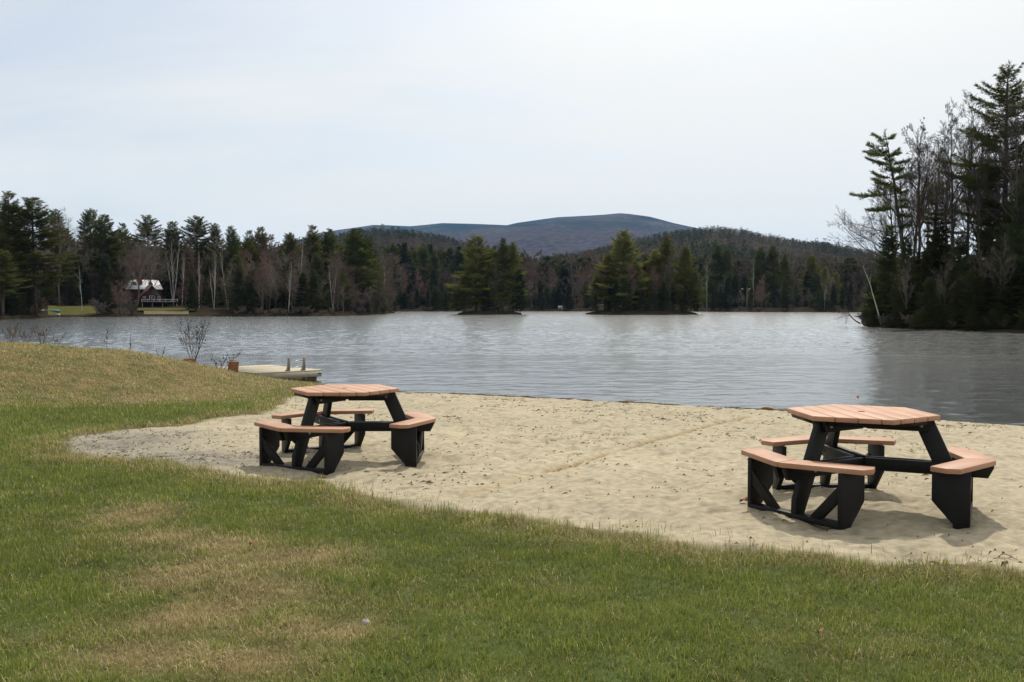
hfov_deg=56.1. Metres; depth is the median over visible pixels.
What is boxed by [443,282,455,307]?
hemlock tree
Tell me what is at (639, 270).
pine tree
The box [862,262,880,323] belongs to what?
birch tree
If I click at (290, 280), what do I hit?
bare tree
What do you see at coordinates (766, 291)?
hemlock tree
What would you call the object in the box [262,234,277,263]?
maple tree
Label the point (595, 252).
maple tree
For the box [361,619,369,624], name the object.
pale stone
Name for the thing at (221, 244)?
bare tree
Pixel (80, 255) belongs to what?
maple tree
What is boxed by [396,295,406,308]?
hemlock tree
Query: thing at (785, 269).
pine tree
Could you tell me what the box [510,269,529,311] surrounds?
spruce tree
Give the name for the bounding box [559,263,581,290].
bare tree
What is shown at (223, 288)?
maple tree
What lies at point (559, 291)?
spruce tree
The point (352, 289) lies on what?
maple tree
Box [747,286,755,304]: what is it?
pine tree
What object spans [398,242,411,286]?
spruce tree
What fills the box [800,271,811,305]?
spruce tree
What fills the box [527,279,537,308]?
bare tree
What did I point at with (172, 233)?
pine tree
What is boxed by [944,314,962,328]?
hemlock tree
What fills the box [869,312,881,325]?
hemlock tree
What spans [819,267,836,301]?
pine tree
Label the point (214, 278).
birch tree
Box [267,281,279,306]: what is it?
bare tree
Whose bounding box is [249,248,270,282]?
pine tree
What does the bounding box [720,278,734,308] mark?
spruce tree
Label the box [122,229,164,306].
bare tree
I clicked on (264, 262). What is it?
maple tree
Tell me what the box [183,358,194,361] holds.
wooden stump
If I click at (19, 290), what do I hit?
spruce tree
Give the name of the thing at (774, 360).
lake
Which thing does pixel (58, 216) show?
pine tree
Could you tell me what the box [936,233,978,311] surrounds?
hemlock tree
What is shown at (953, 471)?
picnic table
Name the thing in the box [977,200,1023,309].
hemlock tree
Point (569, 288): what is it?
spruce tree
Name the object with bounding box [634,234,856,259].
hill
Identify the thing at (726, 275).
hemlock tree
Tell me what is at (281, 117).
sky
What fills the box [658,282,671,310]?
spruce tree
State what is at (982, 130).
bare tree
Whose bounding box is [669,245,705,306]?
pine tree
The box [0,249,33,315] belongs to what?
pine tree
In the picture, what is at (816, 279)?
hemlock tree
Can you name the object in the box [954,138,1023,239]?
bare tree
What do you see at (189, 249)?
maple tree
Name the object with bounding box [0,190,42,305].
pine tree
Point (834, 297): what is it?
spruce tree
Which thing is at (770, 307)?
shore
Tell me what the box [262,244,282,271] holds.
bare tree
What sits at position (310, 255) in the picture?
pine tree
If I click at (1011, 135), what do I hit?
bare tree
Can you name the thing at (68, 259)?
pine tree
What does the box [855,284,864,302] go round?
hemlock tree
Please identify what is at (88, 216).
pine tree
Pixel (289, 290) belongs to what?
birch tree
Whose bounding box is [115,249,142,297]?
maple tree
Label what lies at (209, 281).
maple tree
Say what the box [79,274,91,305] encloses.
spruce tree
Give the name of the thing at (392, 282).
maple tree
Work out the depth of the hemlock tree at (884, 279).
98.25 m
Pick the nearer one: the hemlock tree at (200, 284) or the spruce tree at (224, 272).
the spruce tree at (224, 272)
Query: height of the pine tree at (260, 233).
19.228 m
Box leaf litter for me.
[62,391,1023,566]
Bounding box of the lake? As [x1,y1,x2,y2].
[0,311,1023,425]
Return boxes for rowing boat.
[45,309,59,312]
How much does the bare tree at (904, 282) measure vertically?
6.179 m
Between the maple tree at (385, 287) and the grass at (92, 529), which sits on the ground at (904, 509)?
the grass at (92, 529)
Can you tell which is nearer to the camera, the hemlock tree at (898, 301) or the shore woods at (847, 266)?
the hemlock tree at (898, 301)
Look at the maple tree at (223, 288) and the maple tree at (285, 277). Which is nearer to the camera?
the maple tree at (285, 277)
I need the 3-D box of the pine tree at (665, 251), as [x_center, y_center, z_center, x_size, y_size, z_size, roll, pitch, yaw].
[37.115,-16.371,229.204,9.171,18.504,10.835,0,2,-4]
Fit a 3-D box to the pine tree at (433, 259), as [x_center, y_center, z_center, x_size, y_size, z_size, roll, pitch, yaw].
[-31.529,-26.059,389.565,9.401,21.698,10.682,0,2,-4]
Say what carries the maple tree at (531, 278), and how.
on the shore at (770, 307)
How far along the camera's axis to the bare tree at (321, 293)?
194.75 m
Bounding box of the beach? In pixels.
[144,311,188,313]
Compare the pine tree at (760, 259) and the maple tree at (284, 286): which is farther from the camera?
the pine tree at (760, 259)
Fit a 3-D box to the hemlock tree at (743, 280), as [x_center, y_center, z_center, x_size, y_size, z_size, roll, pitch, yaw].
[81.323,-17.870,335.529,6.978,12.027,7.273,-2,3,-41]
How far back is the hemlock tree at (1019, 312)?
76.11 m
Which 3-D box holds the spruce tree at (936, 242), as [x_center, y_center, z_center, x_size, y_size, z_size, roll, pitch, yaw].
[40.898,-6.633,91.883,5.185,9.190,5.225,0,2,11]
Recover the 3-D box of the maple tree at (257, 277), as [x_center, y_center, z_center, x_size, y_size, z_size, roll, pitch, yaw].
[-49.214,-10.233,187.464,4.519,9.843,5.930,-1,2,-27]
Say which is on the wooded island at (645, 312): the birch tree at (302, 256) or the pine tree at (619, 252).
the pine tree at (619, 252)
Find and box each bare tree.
[34,231,63,297]
[35,214,79,305]
[36,208,108,280]
[75,222,121,302]
[111,253,137,305]
[115,292,137,304]
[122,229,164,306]
[123,240,145,279]
[132,246,164,279]
[133,233,173,285]
[135,237,179,285]
[203,237,236,303]
[218,263,233,310]
[238,263,255,311]
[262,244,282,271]
[262,265,285,312]
[264,247,290,309]
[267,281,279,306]
[278,263,298,307]
[285,266,309,310]
[293,256,308,301]
[315,279,329,309]
[323,250,351,304]
[328,283,354,304]
[376,254,389,289]
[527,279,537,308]
[547,269,561,292]
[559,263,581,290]
[571,282,578,308]
[582,268,603,310]
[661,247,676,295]
[788,274,802,302]
[821,272,838,298]
[827,154,935,275]
[843,271,859,293]
[846,189,924,275]
[849,141,965,255]
[865,166,927,291]
[888,117,947,258]
[889,125,941,291]
[895,258,912,315]
[904,159,955,255]
[909,138,971,226]
[910,143,975,246]
[916,153,975,252]
[921,102,985,305]
[924,138,984,270]
[929,251,955,310]
[937,89,993,269]
[940,148,966,241]
[953,110,1019,310]
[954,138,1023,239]
[956,132,1022,256]
[957,117,1023,244]
[957,244,990,310]
[960,144,1015,308]
[963,163,1023,219]
[968,97,1023,264]
[974,110,1018,245]
[982,233,1017,309]
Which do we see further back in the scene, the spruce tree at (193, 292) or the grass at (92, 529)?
the spruce tree at (193, 292)
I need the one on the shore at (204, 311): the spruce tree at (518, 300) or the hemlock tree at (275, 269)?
the hemlock tree at (275, 269)
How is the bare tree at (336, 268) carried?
on the shore at (204, 311)
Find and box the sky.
[0,0,1023,261]
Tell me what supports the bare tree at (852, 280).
on the shore at (770, 307)
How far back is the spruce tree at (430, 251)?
421.41 m
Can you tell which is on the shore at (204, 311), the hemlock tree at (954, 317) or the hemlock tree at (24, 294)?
the hemlock tree at (24, 294)
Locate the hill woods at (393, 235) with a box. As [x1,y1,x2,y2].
[298,224,505,256]
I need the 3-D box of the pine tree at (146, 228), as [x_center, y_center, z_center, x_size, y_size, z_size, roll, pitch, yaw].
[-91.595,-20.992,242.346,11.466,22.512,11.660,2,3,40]
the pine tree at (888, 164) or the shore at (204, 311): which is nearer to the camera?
the pine tree at (888, 164)
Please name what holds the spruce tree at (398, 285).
on the shore at (770, 307)
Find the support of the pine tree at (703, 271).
on the shore at (770, 307)
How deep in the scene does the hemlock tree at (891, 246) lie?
93.07 m
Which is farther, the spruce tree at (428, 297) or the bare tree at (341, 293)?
the spruce tree at (428, 297)
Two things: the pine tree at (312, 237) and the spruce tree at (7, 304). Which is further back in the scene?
the pine tree at (312, 237)
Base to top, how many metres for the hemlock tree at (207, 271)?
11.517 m
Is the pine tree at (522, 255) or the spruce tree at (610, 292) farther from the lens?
the pine tree at (522, 255)
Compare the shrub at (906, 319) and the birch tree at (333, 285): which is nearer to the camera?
the shrub at (906, 319)
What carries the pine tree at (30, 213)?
on the shore at (204, 311)
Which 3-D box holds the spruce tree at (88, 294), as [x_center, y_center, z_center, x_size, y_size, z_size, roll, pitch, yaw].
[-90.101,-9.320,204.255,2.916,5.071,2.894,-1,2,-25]
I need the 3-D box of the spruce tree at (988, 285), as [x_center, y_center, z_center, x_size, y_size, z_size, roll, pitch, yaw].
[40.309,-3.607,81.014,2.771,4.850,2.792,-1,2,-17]
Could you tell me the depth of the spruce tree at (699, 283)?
358.39 m
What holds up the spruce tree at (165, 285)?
on the shore at (204, 311)
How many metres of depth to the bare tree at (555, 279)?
380.66 m
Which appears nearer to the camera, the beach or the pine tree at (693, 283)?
the beach
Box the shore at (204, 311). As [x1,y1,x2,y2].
[0,295,395,318]
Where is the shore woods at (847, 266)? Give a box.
[395,256,896,301]
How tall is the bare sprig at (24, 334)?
0.455 m
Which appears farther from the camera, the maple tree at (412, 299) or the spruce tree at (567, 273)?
the spruce tree at (567, 273)
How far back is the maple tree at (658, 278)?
224.93 m
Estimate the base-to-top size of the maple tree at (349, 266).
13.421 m
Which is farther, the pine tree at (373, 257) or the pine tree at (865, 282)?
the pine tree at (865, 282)
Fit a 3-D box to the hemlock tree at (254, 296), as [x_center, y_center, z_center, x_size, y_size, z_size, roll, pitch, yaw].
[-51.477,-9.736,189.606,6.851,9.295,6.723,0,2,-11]
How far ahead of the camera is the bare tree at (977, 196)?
85.88 m
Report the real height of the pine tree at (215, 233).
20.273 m
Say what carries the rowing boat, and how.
on the lawn at (70, 310)
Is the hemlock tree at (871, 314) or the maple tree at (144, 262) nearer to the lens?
the hemlock tree at (871, 314)
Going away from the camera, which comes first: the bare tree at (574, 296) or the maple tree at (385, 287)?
the maple tree at (385, 287)
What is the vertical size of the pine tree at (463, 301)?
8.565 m
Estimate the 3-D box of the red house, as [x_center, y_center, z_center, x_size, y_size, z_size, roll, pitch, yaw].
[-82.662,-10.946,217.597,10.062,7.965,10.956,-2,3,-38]
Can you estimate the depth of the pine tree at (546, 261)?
407.75 m
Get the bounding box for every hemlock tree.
[21,277,31,312]
[25,291,36,314]
[37,295,43,312]
[40,276,57,305]
[87,257,103,300]
[195,262,208,301]
[196,258,220,304]
[203,278,221,307]
[218,268,235,305]
[222,265,257,311]
[234,269,267,312]
[252,264,264,303]
[261,262,288,307]
[273,259,304,310]
[300,269,329,311]
[303,252,339,308]
[333,274,360,306]
[363,298,374,311]
[379,298,389,311]
[389,286,400,306]
[391,299,396,310]
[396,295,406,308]
[427,287,441,308]
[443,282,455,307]
[525,287,532,307]
[542,285,554,307]
[578,281,589,305]
[614,278,632,310]
[691,296,699,310]
[702,277,715,306]
[719,270,739,305]
[738,274,752,305]
[749,267,761,303]
[756,274,774,305]
[802,272,828,305]
[809,296,814,307]
[812,290,824,309]
[817,292,826,309]
[823,293,829,308]
[854,276,881,320]
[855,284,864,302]
[863,227,911,317]
[865,308,877,324]
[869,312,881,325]
[870,273,891,306]
[873,294,895,319]
[881,236,929,314]
[881,315,893,327]
[886,311,901,325]
[887,284,904,316]
[889,285,915,318]
[896,309,914,326]
[909,250,946,312]
[910,311,932,327]
[911,276,948,323]
[911,309,931,328]
[927,285,950,316]
[931,243,962,305]
[931,308,948,327]
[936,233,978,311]
[937,287,951,320]
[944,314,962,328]
[959,181,1003,310]
[971,316,988,329]
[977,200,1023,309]
[981,266,1023,323]
[982,175,1023,319]
[982,308,1002,328]
[995,204,1023,279]
[997,314,1014,328]
[1013,311,1023,319]
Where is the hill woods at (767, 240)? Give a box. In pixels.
[552,225,964,278]
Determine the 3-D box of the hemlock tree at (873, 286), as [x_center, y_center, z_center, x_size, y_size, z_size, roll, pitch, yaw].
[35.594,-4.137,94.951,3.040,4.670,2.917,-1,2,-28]
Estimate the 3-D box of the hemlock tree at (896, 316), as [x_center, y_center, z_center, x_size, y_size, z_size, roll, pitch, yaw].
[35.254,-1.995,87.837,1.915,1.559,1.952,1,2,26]
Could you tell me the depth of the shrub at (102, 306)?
179.04 m
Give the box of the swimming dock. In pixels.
[218,357,321,380]
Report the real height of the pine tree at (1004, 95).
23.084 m
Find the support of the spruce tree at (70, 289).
on the lawn at (70, 310)
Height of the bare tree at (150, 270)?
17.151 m
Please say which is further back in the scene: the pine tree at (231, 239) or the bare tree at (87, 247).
the pine tree at (231, 239)
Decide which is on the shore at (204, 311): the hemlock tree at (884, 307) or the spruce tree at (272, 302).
the spruce tree at (272, 302)
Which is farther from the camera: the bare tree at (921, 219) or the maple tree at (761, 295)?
the maple tree at (761, 295)
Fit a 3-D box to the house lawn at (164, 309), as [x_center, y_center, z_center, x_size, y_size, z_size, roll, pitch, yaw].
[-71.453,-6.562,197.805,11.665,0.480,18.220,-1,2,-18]
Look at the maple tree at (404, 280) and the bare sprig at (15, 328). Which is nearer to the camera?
the bare sprig at (15, 328)
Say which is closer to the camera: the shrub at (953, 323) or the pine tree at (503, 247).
the shrub at (953, 323)
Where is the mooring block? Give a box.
[228,359,238,372]
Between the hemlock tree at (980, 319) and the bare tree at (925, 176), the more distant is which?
the bare tree at (925, 176)
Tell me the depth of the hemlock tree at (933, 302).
84.17 m
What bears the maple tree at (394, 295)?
on the shore at (204, 311)
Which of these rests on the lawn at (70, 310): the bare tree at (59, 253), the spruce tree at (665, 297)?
the bare tree at (59, 253)
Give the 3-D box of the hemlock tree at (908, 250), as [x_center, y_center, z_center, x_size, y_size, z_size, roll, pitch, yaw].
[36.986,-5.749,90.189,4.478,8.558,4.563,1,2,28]
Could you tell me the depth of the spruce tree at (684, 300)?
223.97 m
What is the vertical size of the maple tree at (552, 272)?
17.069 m
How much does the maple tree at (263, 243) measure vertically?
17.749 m
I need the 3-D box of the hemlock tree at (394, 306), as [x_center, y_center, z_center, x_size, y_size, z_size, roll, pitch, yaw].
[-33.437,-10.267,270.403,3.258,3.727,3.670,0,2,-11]
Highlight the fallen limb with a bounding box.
[832,307,860,323]
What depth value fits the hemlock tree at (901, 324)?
86.48 m
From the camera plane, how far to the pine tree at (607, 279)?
230.26 m
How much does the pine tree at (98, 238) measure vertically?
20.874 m
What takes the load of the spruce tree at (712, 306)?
on the shore at (770, 307)
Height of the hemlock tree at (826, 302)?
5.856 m
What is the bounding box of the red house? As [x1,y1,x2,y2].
[122,275,177,306]
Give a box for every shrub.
[88,298,112,313]
[125,302,138,313]
[176,313,209,361]
[238,305,246,313]
[291,306,302,312]
[299,305,311,314]
[346,284,376,310]
[387,299,394,307]
[876,313,888,324]
[899,312,915,326]
[948,320,957,328]
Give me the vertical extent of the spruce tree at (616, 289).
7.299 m
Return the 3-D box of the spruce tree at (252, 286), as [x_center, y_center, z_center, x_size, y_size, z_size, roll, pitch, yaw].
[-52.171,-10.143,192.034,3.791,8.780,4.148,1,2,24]
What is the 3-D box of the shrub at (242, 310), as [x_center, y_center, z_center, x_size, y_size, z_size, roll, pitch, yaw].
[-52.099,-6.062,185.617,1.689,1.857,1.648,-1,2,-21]
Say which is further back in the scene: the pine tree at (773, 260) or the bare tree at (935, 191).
the pine tree at (773, 260)
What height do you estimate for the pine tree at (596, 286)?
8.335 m
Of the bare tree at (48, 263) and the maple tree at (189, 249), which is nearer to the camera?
the bare tree at (48, 263)
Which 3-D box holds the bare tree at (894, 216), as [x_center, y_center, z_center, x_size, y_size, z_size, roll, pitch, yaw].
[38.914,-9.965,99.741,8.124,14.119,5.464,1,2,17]
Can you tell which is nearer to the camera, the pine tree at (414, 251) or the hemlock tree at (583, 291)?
the hemlock tree at (583, 291)
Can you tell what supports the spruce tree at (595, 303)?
on the wooded island at (645, 312)
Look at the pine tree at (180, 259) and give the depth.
244.62 m
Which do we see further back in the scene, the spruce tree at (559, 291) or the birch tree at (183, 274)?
the spruce tree at (559, 291)
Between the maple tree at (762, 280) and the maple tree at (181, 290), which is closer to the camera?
the maple tree at (181, 290)
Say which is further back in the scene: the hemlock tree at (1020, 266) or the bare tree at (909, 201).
the bare tree at (909, 201)
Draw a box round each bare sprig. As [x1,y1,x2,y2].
[2,323,18,342]
[18,328,32,341]
[32,325,51,343]
[211,349,241,369]
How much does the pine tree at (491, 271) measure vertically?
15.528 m
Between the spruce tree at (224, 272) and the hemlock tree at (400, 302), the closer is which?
the spruce tree at (224, 272)
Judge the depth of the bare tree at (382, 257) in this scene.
279.48 m
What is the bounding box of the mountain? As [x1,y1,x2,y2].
[272,213,703,258]
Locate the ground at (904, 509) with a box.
[0,343,1023,681]
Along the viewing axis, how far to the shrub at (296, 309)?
189.02 m
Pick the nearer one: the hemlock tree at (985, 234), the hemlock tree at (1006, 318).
the hemlock tree at (1006, 318)
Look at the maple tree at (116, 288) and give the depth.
182.39 m
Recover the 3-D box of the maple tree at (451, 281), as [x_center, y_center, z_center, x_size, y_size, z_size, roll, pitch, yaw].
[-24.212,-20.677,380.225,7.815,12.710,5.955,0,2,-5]
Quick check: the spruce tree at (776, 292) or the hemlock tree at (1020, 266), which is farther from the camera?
the spruce tree at (776, 292)
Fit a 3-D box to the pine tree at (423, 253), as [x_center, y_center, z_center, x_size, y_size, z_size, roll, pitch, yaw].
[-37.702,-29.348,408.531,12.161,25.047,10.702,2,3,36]
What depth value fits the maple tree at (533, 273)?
379.58 m
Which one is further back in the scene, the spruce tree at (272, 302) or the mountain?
the mountain
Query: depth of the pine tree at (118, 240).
215.37 m
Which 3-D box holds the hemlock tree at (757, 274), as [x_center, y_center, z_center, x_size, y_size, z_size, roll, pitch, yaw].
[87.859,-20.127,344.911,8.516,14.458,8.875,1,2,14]
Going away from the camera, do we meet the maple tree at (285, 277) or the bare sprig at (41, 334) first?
the bare sprig at (41, 334)
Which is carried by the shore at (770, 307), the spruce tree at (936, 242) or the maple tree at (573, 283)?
the maple tree at (573, 283)
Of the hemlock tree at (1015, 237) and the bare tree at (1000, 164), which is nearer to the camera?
the hemlock tree at (1015, 237)
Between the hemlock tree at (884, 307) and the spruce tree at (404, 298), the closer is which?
the hemlock tree at (884, 307)
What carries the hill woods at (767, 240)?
on the hill at (740, 248)
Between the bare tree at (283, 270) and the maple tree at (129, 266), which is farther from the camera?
the maple tree at (129, 266)
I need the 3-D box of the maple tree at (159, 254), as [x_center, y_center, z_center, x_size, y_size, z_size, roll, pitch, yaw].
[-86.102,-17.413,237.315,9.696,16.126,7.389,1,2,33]
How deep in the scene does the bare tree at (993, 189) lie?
90.51 m
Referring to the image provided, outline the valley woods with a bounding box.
[378,249,709,302]
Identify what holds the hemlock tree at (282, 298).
on the shore at (204, 311)
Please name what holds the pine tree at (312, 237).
on the shore at (204, 311)
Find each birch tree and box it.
[166,237,180,304]
[178,253,185,304]
[209,252,218,309]
[219,252,231,307]
[286,263,291,312]
[298,235,306,307]
[327,264,336,307]
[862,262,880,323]
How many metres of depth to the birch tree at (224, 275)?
201.64 m
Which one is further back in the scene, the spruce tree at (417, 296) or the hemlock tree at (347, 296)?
the spruce tree at (417, 296)
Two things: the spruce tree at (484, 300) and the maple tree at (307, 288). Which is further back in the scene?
the spruce tree at (484, 300)
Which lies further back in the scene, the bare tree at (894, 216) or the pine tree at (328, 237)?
the pine tree at (328, 237)
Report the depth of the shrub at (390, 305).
257.60 m
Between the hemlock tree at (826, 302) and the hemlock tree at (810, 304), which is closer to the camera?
the hemlock tree at (826, 302)
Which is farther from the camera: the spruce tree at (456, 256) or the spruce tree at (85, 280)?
the spruce tree at (456, 256)
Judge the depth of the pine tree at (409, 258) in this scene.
411.70 m
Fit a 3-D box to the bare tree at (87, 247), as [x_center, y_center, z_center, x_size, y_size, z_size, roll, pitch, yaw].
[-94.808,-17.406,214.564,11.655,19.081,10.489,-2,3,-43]
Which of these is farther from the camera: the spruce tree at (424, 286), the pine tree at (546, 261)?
the pine tree at (546, 261)
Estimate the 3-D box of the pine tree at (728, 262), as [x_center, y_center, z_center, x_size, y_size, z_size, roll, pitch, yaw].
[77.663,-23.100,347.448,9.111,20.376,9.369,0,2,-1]
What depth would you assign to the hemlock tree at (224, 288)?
217.12 m
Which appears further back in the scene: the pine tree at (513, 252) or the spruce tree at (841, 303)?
the spruce tree at (841, 303)
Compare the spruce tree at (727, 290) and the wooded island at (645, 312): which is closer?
the wooded island at (645, 312)
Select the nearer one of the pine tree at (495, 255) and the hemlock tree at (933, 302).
the hemlock tree at (933, 302)
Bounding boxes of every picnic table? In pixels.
[254,384,435,474]
[741,404,995,529]
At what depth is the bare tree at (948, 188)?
101.04 m
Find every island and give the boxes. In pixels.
[458,311,521,314]
[586,310,697,314]
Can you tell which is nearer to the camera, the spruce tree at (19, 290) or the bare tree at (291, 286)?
the spruce tree at (19, 290)
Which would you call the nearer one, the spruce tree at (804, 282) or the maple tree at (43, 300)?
the maple tree at (43, 300)
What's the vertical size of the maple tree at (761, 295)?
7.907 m
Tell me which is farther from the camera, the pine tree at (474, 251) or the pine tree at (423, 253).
the pine tree at (423, 253)
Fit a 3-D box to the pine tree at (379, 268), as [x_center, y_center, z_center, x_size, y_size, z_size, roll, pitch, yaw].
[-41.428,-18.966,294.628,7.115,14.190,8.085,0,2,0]
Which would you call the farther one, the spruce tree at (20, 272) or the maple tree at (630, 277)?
the maple tree at (630, 277)
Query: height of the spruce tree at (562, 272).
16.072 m
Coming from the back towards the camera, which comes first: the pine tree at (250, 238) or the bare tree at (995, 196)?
the pine tree at (250, 238)
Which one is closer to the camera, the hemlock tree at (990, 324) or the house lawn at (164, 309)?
the hemlock tree at (990, 324)
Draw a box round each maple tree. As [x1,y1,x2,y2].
[41,296,48,313]
[73,239,93,286]
[110,279,132,313]
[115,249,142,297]
[135,246,153,279]
[150,238,172,296]
[172,277,198,310]
[173,236,217,287]
[185,260,200,284]
[195,274,211,306]
[202,270,219,300]
[219,275,229,302]
[226,248,256,288]
[247,264,267,313]
[255,252,277,308]
[257,232,284,276]
[258,250,279,309]
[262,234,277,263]
[280,268,290,308]
[281,247,310,307]
[282,269,301,308]
[297,243,323,281]
[297,271,323,305]
[328,275,348,310]
[330,251,354,308]
[340,255,363,308]
[346,277,360,310]
[366,268,380,294]
[380,266,397,298]
[380,281,391,306]
[390,288,397,302]
[397,272,412,299]
[410,292,417,304]
[411,270,424,293]
[437,266,451,298]
[444,273,458,292]
[522,262,533,287]
[523,262,539,302]
[527,264,550,296]
[542,263,559,291]
[571,268,589,296]
[578,262,591,286]
[579,265,594,284]
[582,248,600,279]
[618,262,638,306]
[646,265,662,309]
[752,275,773,302]
[756,286,765,302]
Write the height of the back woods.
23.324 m
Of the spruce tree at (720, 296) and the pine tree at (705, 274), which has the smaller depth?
the spruce tree at (720, 296)
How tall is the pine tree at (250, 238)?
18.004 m
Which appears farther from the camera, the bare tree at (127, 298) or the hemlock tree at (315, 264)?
the hemlock tree at (315, 264)
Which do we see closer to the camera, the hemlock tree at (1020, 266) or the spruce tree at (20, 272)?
the hemlock tree at (1020, 266)
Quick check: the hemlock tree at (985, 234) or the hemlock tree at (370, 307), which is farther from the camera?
the hemlock tree at (370, 307)
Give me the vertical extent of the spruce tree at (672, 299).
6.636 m
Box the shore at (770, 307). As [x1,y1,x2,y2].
[395,300,876,311]
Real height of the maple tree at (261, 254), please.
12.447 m
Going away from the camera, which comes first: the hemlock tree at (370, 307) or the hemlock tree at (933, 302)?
the hemlock tree at (933, 302)
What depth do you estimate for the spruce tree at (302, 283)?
190.19 m
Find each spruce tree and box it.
[0,236,31,298]
[4,278,15,312]
[7,289,21,314]
[9,302,15,314]
[14,282,24,312]
[63,265,84,305]
[67,259,86,299]
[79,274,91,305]
[83,286,93,305]
[89,253,118,305]
[98,277,117,313]
[155,254,176,300]
[170,270,188,304]
[183,276,200,311]
[216,262,227,305]
[244,270,256,311]
[259,261,278,308]
[290,273,312,312]
[319,260,331,307]
[321,287,332,310]
[393,269,402,306]
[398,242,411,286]
[401,292,406,308]
[408,268,420,305]
[414,289,421,307]
[415,274,427,304]
[424,268,440,302]
[425,289,430,307]
[426,243,433,262]
[442,292,449,308]
[446,247,454,264]
[450,245,464,290]
[481,285,494,310]
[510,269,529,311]
[531,287,537,307]
[535,281,544,308]
[537,274,546,302]
[549,286,557,307]
[554,287,563,307]
[556,265,568,304]
[561,264,576,303]
[564,283,574,308]
[584,290,590,307]
[592,294,597,310]
[602,298,608,310]
[607,282,615,309]
[610,281,621,310]
[626,281,637,309]
[632,288,641,309]
[638,290,646,310]
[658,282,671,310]
[667,288,676,309]
[680,292,687,311]
[688,269,704,303]
[709,290,716,309]
[717,287,723,308]
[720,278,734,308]
[730,271,741,306]
[741,284,748,305]
[772,279,780,306]
[778,279,789,308]
[781,295,787,308]
[796,295,800,306]
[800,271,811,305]
[828,283,838,309]
[839,288,844,307]
[847,298,851,309]
[910,249,928,308]
[924,224,959,298]
[975,270,1001,318]
[981,267,1011,318]
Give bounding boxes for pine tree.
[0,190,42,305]
[0,196,80,314]
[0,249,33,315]
[19,241,44,291]
[36,209,82,304]
[43,228,86,301]
[72,209,103,299]
[81,213,131,290]
[93,230,136,304]
[115,222,137,277]
[129,214,164,279]
[152,221,195,303]
[171,245,190,289]
[176,215,222,302]
[195,249,219,291]
[206,223,226,268]
[217,226,240,282]
[220,255,246,299]
[229,240,253,266]
[240,230,264,266]
[243,245,261,278]
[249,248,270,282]
[254,226,272,267]
[275,243,287,292]
[279,232,302,276]
[295,225,331,281]
[297,241,318,305]
[319,228,343,278]
[326,242,345,285]
[330,228,383,309]
[331,273,354,310]
[354,238,388,307]
[370,274,388,305]
[373,258,388,282]
[388,243,402,264]
[403,249,412,276]
[409,247,418,262]
[411,243,430,277]
[424,250,443,294]
[436,250,446,280]
[444,235,507,310]
[447,291,461,311]
[451,277,473,311]
[452,249,469,290]
[473,248,511,310]
[491,238,517,310]
[491,245,505,310]
[496,241,527,310]
[519,252,526,265]
[537,259,553,292]
[585,254,621,309]
[588,229,650,309]
[588,277,605,310]
[615,261,651,308]
[639,249,670,309]
[640,255,652,296]
[649,234,687,309]
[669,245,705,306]
[683,271,710,310]
[701,267,705,302]
[701,270,709,302]
[703,245,727,292]
[718,250,735,291]
[746,247,772,304]
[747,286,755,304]
[760,245,785,304]
[776,253,795,297]
[795,255,827,296]
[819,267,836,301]
[828,272,843,302]
[847,128,916,315]
[861,273,871,306]
[922,180,971,283]
[939,59,1023,251]
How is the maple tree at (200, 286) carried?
on the shore at (204, 311)
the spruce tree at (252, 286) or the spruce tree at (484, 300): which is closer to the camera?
the spruce tree at (252, 286)
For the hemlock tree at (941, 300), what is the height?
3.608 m
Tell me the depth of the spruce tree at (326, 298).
199.23 m
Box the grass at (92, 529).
[0,341,1023,681]
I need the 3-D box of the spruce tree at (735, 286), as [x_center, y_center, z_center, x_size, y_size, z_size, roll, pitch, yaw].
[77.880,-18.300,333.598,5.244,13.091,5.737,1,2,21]
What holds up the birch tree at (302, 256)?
on the shore at (204, 311)
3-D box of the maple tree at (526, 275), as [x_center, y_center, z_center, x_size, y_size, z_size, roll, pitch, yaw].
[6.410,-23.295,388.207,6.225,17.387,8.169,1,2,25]
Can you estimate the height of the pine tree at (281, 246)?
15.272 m
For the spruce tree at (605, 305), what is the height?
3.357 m
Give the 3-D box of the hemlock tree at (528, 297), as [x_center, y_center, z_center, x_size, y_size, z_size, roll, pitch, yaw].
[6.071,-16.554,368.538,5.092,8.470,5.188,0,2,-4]
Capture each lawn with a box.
[48,306,95,314]
[137,308,194,309]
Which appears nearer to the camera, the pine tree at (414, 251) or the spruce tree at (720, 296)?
the spruce tree at (720, 296)
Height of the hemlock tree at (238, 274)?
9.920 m
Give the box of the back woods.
[19,237,409,299]

